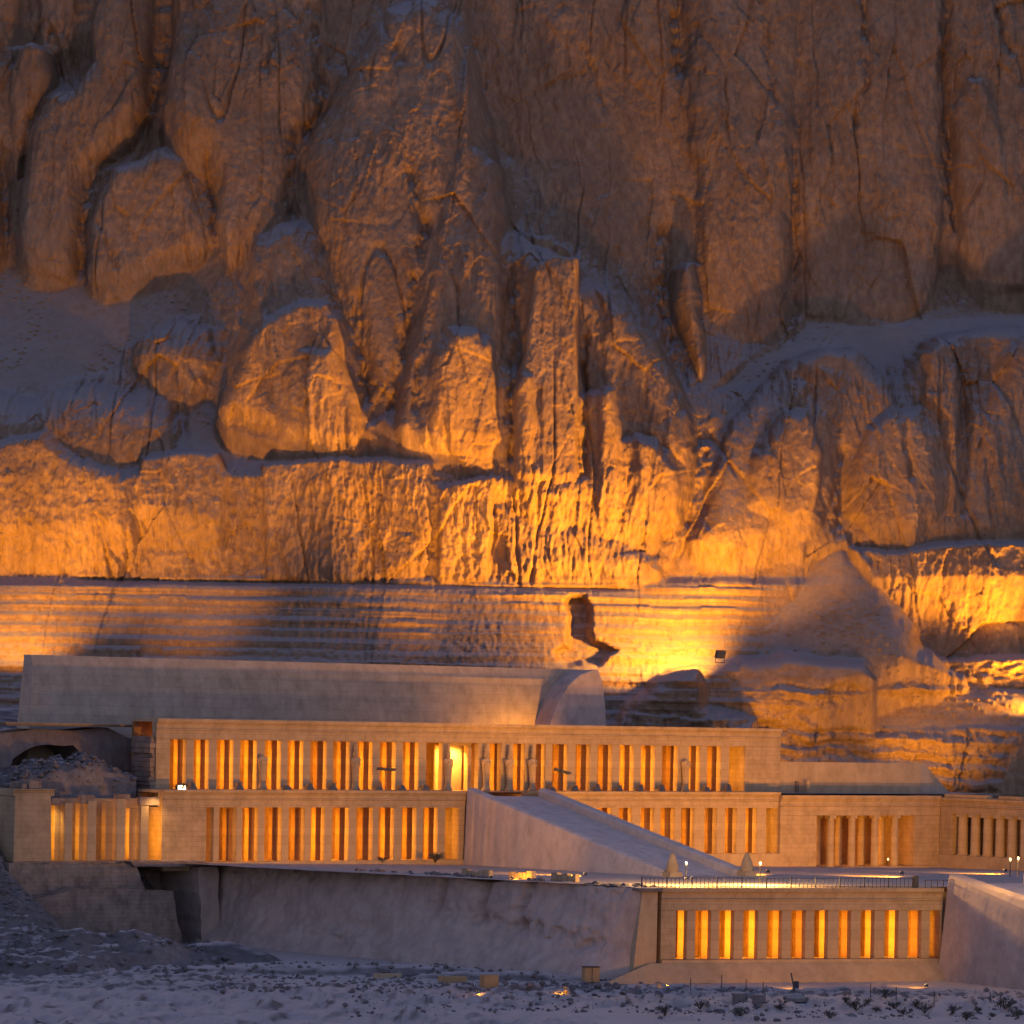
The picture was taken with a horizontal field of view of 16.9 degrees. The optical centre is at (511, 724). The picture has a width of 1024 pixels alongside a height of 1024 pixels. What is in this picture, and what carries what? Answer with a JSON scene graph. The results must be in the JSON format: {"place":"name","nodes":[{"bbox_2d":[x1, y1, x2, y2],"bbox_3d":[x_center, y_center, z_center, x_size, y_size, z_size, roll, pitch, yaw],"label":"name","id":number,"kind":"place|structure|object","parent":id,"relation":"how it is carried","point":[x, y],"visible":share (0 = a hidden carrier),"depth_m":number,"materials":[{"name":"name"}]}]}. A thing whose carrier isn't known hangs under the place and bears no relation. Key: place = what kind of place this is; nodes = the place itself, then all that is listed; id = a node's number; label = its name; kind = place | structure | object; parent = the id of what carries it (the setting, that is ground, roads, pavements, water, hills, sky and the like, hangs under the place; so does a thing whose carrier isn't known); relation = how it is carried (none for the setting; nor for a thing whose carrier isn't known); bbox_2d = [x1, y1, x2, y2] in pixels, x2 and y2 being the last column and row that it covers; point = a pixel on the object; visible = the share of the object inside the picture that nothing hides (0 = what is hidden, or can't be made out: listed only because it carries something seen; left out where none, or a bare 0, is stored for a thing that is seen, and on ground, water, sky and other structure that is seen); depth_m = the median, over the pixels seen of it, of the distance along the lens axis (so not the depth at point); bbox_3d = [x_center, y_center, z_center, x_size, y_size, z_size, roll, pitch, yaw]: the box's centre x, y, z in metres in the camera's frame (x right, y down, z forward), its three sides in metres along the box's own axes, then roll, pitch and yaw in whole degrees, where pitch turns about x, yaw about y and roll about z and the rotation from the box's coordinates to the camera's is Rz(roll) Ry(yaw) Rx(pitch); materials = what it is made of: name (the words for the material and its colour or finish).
{"place":"outdoors","nodes":[
{"label":"outdoors","id":0,"kind":"place"},
{"bbox_2d":[0,0,1023,798],"bbox_3d":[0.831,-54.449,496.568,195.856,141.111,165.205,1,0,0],"label":"cliff","id":1,"kind":"structure","parent":0,"point":[646,358],"depth_m":471.38,"materials":[{"name":"stone"}]},
{"bbox_2d":[714,650,725,662],"bbox_3d":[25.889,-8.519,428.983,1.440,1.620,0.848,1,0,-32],"label":"floodlight","id":2,"kind":"object","parent":1,"relation":"attached to","point":[720,654],"visible":1,"depth_m":428.73,"materials":[{"name":"grey paint"}]},
{"bbox_2d":[0,708,1023,1023],"bbox_3d":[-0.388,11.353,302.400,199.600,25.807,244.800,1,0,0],"label":"ground","id":3,"kind":"structure","parent":0,"point":[76,996],"depth_m":299.00,"materials":[{"name":"beige sand"}]},
{"bbox_2d":[21,961,28,966],"bbox_3d":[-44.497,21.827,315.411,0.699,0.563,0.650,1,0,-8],"label":"boulder","id":4,"kind":"object","parent":3,"relation":"on","point":[24,963],"visible":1,"depth_m":315.15,"materials":[{"name":"stone"}]},
{"bbox_2d":[0,722,131,771],"bbox_3d":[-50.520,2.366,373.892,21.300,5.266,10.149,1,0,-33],"label":"rock tomb","id":5,"kind":"object","parent":3,"relation":"on","point":[110,747],"visible":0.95,"depth_m":372.24,"materials":[{"name":"beige stone"}]},
{"bbox_2d":[63,963,75,971],"bbox_3d":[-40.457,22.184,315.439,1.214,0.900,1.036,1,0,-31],"label":"boulder","id":6,"kind":"object","parent":3,"relation":"on","point":[69,967],"visible":1,"depth_m":315.03,"materials":[{"name":"stone"}]},
{"bbox_2d":[3,859,219,943],"bbox_3d":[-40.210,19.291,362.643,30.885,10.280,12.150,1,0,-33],"label":"chapel terrace","id":7,"kind":"structure","parent":3,"relation":"on","point":[175,906],"depth_m":356.93,"materials":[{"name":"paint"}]},
{"bbox_2d":[0,780,160,863],"bbox_3d":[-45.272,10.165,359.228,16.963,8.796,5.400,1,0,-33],"label":"chapel","id":8,"kind":"structure","parent":7,"relation":"on","point":[39,824],"depth_m":357.56,"materials":[{"name":"stone"}]},
{"bbox_2d":[211,956,218,962],"bbox_3d":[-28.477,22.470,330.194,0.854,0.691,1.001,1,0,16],"label":"boulder","id":9,"kind":"object","parent":3,"relation":"on","point":[214,959],"visible":1,"depth_m":329.87,"materials":[{"name":"stone"}]},
{"bbox_2d":[221,955,228,960],"bbox_3d":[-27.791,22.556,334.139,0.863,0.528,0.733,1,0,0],"label":"boulder","id":10,"kind":"object","parent":3,"relation":"on","point":[224,957],"visible":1,"depth_m":333.95,"materials":[{"name":"stone"}]},
{"bbox_2d":[373,973,401,977],"bbox_3d":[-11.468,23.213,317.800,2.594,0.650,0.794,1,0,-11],"label":"stone slab","id":11,"kind":"structure","parent":3,"relation":"on","point":[384,975],"depth_m":317.47,"materials":[{"name":"stone"}]},
{"bbox_2d":[406,977,414,981],"bbox_3d":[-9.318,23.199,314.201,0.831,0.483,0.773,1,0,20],"label":"boulder","id":12,"kind":"object","parent":3,"relation":"on","point":[410,979],"visible":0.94,"depth_m":313.98,"materials":[{"name":"stone"}]},
{"bbox_2d":[438,976,466,982],"bbox_3d":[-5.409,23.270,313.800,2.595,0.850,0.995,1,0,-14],"label":"stone slab","id":13,"kind":"structure","parent":3,"relation":"on","point":[451,979],"depth_m":313.34,"materials":[{"name":"beige stone"}]},
{"bbox_2d":[479,974,498,988],"bbox_3d":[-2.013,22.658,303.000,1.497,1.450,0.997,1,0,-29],"label":"stone block","id":14,"kind":"object","parent":3,"relation":"on","point":[486,981],"depth_m":302.58,"materials":[{"name":"beige stone"}]},
{"bbox_2d":[0,751,1023,1021],"bbox_3d":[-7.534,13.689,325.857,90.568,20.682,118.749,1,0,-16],"label":"rubble","id":15,"kind":"object","parent":3,"relation":"on","point":[116,769],"visible":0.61,"depth_m":314.76,"materials":[{"name":"stone"}]},
{"bbox_2d":[581,966,600,981],"bbox_3d":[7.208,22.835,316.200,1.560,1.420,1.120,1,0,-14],"label":"ticket box","id":16,"kind":"object","parent":3,"relation":"on","point":[590,973],"visible":1,"depth_m":315.75,"materials":[{"name":"wood"}]},
{"bbox_2d":[594,983,601,988],"bbox_3d":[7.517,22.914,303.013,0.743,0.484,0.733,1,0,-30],"label":"boulder","id":17,"kind":"object","parent":3,"relation":"on","point":[597,985],"visible":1,"depth_m":302.79,"materials":[{"name":"stone"}]},
{"bbox_2d":[612,982,620,988],"bbox_3d":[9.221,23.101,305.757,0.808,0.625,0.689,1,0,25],"label":"boulder","id":18,"kind":"object","parent":3,"relation":"on","point":[615,985],"visible":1,"depth_m":305.52,"materials":[{"name":"stone"}]},
{"bbox_2d":[652,1004,670,1015],"bbox_3d":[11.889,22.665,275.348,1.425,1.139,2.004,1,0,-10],"label":"shrub","id":19,"kind":"object","parent":3,"relation":"on","point":[664,1011],"visible":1,"depth_m":275.10,"materials":[{"name":"plant"}]},
{"bbox_2d":[693,999,706,1008],"bbox_3d":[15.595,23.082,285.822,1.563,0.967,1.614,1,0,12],"label":"shrub","id":20,"kind":"object","parent":3,"relation":"on","point":[701,1003],"visible":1,"depth_m":285.60,"materials":[{"name":"green plant"}]},
{"bbox_2d":[732,993,745,1002],"bbox_3d":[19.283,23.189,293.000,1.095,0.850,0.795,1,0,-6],"label":"block","id":21,"kind":"object","parent":3,"relation":"on","point":[738,997],"depth_m":292.63,"materials":[{"name":"beige stone"}]},
{"bbox_2d":[728,1005,749,1015],"bbox_3d":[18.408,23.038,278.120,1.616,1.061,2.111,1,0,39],"label":"shrub","id":22,"kind":"object","parent":3,"relation":"on","point":[738,1011],"visible":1,"depth_m":277.85,"materials":[{"name":"green plant"}]},
{"bbox_2d":[752,994,765,1004],"bbox_3d":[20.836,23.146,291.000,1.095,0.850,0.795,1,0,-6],"label":"block","id":23,"kind":"object","parent":3,"relation":"on","point":[758,999],"depth_m":290.63,"materials":[{"name":"beige stone"}]},
{"bbox_2d":[609,885,946,983],"bbox_3d":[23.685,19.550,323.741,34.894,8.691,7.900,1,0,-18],"label":"colonnade","id":24,"kind":"object","parent":3,"relation":"on","point":[684,935],"visible":0.98,"depth_m":322.98,"materials":[{"name":"stone"}]},
{"bbox_2d":[641,876,918,887],"bbox_3d":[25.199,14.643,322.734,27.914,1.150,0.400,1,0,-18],"label":"railing","id":25,"kind":"object","parent":24,"relation":"on","point":[915,881],"visible":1,"depth_m":323.28,"materials":[{"name":"grey metal"}]},
{"bbox_2d":[924,880,948,887],"bbox_3d":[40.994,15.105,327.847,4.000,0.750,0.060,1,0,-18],"label":"barrier","id":26,"kind":"object","parent":24,"relation":"on","point":[937,882],"visible":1,"depth_m":327.60,"materials":[{"name":"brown wood"}]},
{"bbox_2d":[773,1001,786,1009],"bbox_3d":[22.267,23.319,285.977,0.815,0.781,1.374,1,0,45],"label":"shrub","id":27,"kind":"object","parent":3,"relation":"on","point":[779,1006],"visible":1,"depth_m":285.83,"materials":[{"name":"green plant"}]},
{"bbox_2d":[784,973,806,1001],"bbox_3d":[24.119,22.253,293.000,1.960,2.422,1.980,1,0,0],"label":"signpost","id":28,"kind":"object","parent":3,"relation":"on","point":[795,997],"visible":1,"depth_m":292.57,"materials":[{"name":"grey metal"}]},
{"bbox_2d":[823,1010,836,1017],"bbox_3d":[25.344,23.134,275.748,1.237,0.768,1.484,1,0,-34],"label":"shrub","id":29,"kind":"object","parent":3,"relation":"on","point":[832,1014],"visible":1,"depth_m":275.61,"materials":[{"name":"green plant"}]},
{"bbox_2d":[845,997,869,1010],"bbox_3d":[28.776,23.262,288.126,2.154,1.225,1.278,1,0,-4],"label":"shrub","id":30,"kind":"object","parent":3,"relation":"on","point":[853,1004],"visible":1,"depth_m":288.07,"materials":[{"name":"green plant"}]},
{"bbox_2d":[879,986,895,998],"bbox_3d":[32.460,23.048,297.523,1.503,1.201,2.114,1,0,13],"label":"shrub","id":31,"kind":"object","parent":3,"relation":"on","point":[884,992],"visible":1,"depth_m":297.61,"materials":[{"name":"green plant"}]},
{"bbox_2d":[887,1000,901,1008],"bbox_3d":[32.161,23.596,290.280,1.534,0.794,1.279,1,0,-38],"label":"shrub","id":32,"kind":"object","parent":3,"relation":"on","point":[893,1005],"visible":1,"depth_m":290.08,"materials":[{"name":"green plant"}]},
{"bbox_2d":[897,1007,912,1014],"bbox_3d":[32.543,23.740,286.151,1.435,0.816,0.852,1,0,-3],"label":"shrub","id":33,"kind":"object","parent":3,"relation":"on","point":[902,1011],"visible":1,"depth_m":286.14,"materials":[{"name":"green plant"}]},
{"bbox_2d":[910,998,924,1006],"bbox_3d":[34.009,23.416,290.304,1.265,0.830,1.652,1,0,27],"label":"shrub","id":34,"kind":"object","parent":3,"relation":"on","point":[915,1003],"visible":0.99,"depth_m":290.25,"materials":[{"name":"plant"}]},
{"bbox_2d":[912,1002,933,1012],"bbox_3d":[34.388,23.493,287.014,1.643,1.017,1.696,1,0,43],"label":"shrub","id":35,"kind":"object","parent":3,"relation":"on","point":[924,1008],"visible":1,"depth_m":286.85,"materials":[{"name":"plant"}]},
{"bbox_2d":[932,887,947,933],"bbox_3d":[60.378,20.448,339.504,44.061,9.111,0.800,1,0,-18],"label":"terrace wall","id":36,"kind":"structure","parent":3,"relation":"on","point":[944,900],"depth_m":332.99,"materials":[{"name":"stone"}]},
{"bbox_2d":[947,1003,963,1013],"bbox_3d":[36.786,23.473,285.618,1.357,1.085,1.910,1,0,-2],"label":"shrub","id":37,"kind":"object","parent":3,"relation":"on","point":[952,1007],"visible":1,"depth_m":285.74,"materials":[{"name":"green plant"}]},
{"bbox_2d":[961,1011,974,1019],"bbox_3d":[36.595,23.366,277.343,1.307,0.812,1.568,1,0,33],"label":"shrub","id":38,"kind":"object","parent":3,"relation":"on","point":[966,1015],"visible":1,"depth_m":277.22,"materials":[{"name":"plant"}]},
{"bbox_2d":[973,1005,981,1012],"bbox_3d":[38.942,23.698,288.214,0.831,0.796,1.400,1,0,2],"label":"shrub","id":39,"kind":"object","parent":3,"relation":"on","point":[978,1009],"visible":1,"depth_m":288.09,"materials":[{"name":"plant"}]},
{"bbox_2d":[993,997,1015,1008],"bbox_3d":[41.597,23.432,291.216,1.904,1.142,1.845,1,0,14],"label":"shrub","id":40,"kind":"object","parent":3,"relation":"on","point":[1004,1006],"visible":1,"depth_m":291.14,"materials":[{"name":"plant"}]},
{"bbox_2d":[1007,1007,1023,1017],"bbox_3d":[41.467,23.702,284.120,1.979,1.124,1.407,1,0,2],"label":"shrub","id":41,"kind":"object","parent":3,"relation":"on","point":[1018,1012],"visible":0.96,"depth_m":284.27,"materials":[{"name":"plant"}]},
{"bbox_2d":[136,789,984,793],"bbox_3d":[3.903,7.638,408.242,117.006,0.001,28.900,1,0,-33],"label":"terrace","id":42,"kind":"structure","parent":0,"point":[853,793],"depth_m":419.85,"materials":[{"name":"beige stone"}]},
{"bbox_2d":[12,655,605,773],"bbox_3d":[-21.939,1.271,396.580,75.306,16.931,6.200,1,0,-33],"label":"long wall","id":43,"kind":"structure","parent":42,"relation":"on","point":[88,689],"depth_m":395.04,"materials":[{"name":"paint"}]},
{"bbox_2d":[131,718,782,798],"bbox_3d":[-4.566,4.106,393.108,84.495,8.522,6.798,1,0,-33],"label":"colonnade","id":44,"kind":"object","parent":42,"relation":"on","point":[249,754],"visible":0.96,"depth_m":390.08,"materials":[{"name":"stone"}]},
{"bbox_2d":[780,762,948,794],"bbox_3d":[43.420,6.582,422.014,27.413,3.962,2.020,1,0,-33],"label":"side wall","id":45,"kind":"structure","parent":42,"relation":"on","point":[817,778],"depth_m":421.47,"materials":[{"name":"stone"}]},
{"bbox_2d":[204,863,1023,886],"bbox_3d":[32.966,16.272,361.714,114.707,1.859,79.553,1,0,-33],"label":"terrace","id":46,"kind":"structure","parent":0,"point":[779,876],"depth_m":359.09,"materials":[{"name":"beige stone"}]},
{"bbox_2d":[137,789,466,870],"bbox_3d":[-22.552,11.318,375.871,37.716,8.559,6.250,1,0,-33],"label":"colonnade","id":47,"kind":"object","parent":46,"relation":"on","point":[292,826],"visible":0.97,"depth_m":374.29,"materials":[{"name":"stone"}]},
{"bbox_2d":[172,782,188,789],"bbox_3d":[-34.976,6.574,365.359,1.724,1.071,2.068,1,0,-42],"label":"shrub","id":48,"kind":"object","parent":47,"relation":"on","point":[183,785],"visible":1,"depth_m":365.14,"materials":[{"name":"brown wood"}]},
{"bbox_2d":[176,785,185,789],"bbox_3d":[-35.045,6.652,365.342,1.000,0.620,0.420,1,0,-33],"label":"light box","id":49,"kind":"object","parent":47,"relation":"on","point":[178,787],"visible":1,"depth_m":365.07,"materials":[{"name":"grey paint"}]},
{"bbox_2d":[376,767,395,784],"bbox_3d":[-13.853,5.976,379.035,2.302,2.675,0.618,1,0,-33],"label":"lamp stand","id":50,"kind":"object","parent":47,"relation":"on","point":[386,769],"visible":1,"depth_m":379.10,"materials":[{"name":"grey metal"}]},
{"bbox_2d":[376,856,386,862],"bbox_3d":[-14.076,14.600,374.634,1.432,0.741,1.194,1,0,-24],"label":"shrub","id":51,"kind":"object","parent":46,"relation":"on","point":[381,859],"visible":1,"depth_m":374.55,"materials":[{"name":"green plant"}]},
{"bbox_2d":[428,852,445,862],"bbox_3d":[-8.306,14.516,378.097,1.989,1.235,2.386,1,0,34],"label":"shrub","id":52,"kind":"object","parent":46,"relation":"on","point":[435,857],"visible":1,"depth_m":377.99,"materials":[{"name":"green plant"}]},
{"bbox_2d":[461,868,492,876],"bbox_3d":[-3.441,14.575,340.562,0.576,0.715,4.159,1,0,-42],"label":"wall","id":53,"kind":"structure","parent":46,"relation":"on","point":[469,872],"depth_m":340.07,"materials":[{"name":"stone"}]},
{"bbox_2d":[508,871,535,878],"bbox_3d":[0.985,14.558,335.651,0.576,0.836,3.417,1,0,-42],"label":"wall","id":54,"kind":"structure","parent":46,"relation":"on","point":[524,875],"depth_m":335.19,"materials":[{"name":"stone"}]},
{"bbox_2d":[551,872,578,881],"bbox_3d":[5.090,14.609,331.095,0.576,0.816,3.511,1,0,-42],"label":"wall","id":55,"kind":"structure","parent":46,"relation":"on","point":[556,876],"depth_m":330.77,"materials":[{"name":"stone"}]},
{"bbox_2d":[464,788,756,880],"bbox_3d":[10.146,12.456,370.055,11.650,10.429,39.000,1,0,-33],"label":"ramp","id":56,"kind":"structure","parent":46,"relation":"on","point":[547,829],"depth_m":371.65,"materials":[{"name":"stone"}]},
{"bbox_2d":[502,790,780,866],"bbox_3d":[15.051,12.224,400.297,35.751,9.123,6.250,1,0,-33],"label":"colonnade","id":57,"kind":"object","parent":46,"relation":"on","point":[729,827],"visible":0.57,"depth_m":402.84,"materials":[{"name":"stone"}]},
{"bbox_2d":[553,768,571,783],"bbox_3d":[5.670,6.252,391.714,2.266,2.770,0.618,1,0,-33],"label":"lamp stand","id":58,"kind":"object","parent":57,"relation":"on","point":[562,771],"visible":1,"depth_m":391.70,"materials":[{"name":"grey metal"}]},
{"bbox_2d":[766,794,941,866],"bbox_3d":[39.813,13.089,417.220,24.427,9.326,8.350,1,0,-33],"label":"chapel colonnade","id":59,"kind":"object","parent":46,"relation":"on","point":[803,830],"visible":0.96,"depth_m":415.63,"materials":[{"name":"stone"}]},
{"bbox_2d":[937,794,1023,870],"bbox_3d":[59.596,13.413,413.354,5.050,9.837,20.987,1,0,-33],"label":"colonnade","id":60,"kind":"object","parent":46,"relation":"on","point":[981,831],"visible":0.98,"depth_m":415.22,"materials":[{"name":"stone"}]},
{"label":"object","id":61,"kind":"structure","parent":0,"visible":0},
{"bbox_2d":[195,864,640,979],"bbox_3d":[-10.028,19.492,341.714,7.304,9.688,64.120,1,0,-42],"label":"retaining wall","id":62,"kind":"structure","parent":61,"relation":"on","point":[545,927],"depth_m":338.81,"materials":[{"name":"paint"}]},
{"bbox_2d":[939,873,1023,989],"bbox_3d":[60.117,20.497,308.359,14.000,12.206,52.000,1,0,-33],"label":"ramp","id":63,"kind":"structure","parent":61,"relation":"on","point":[982,943],"depth_m":322.27,"materials":[{"name":"stone"}]}
]}

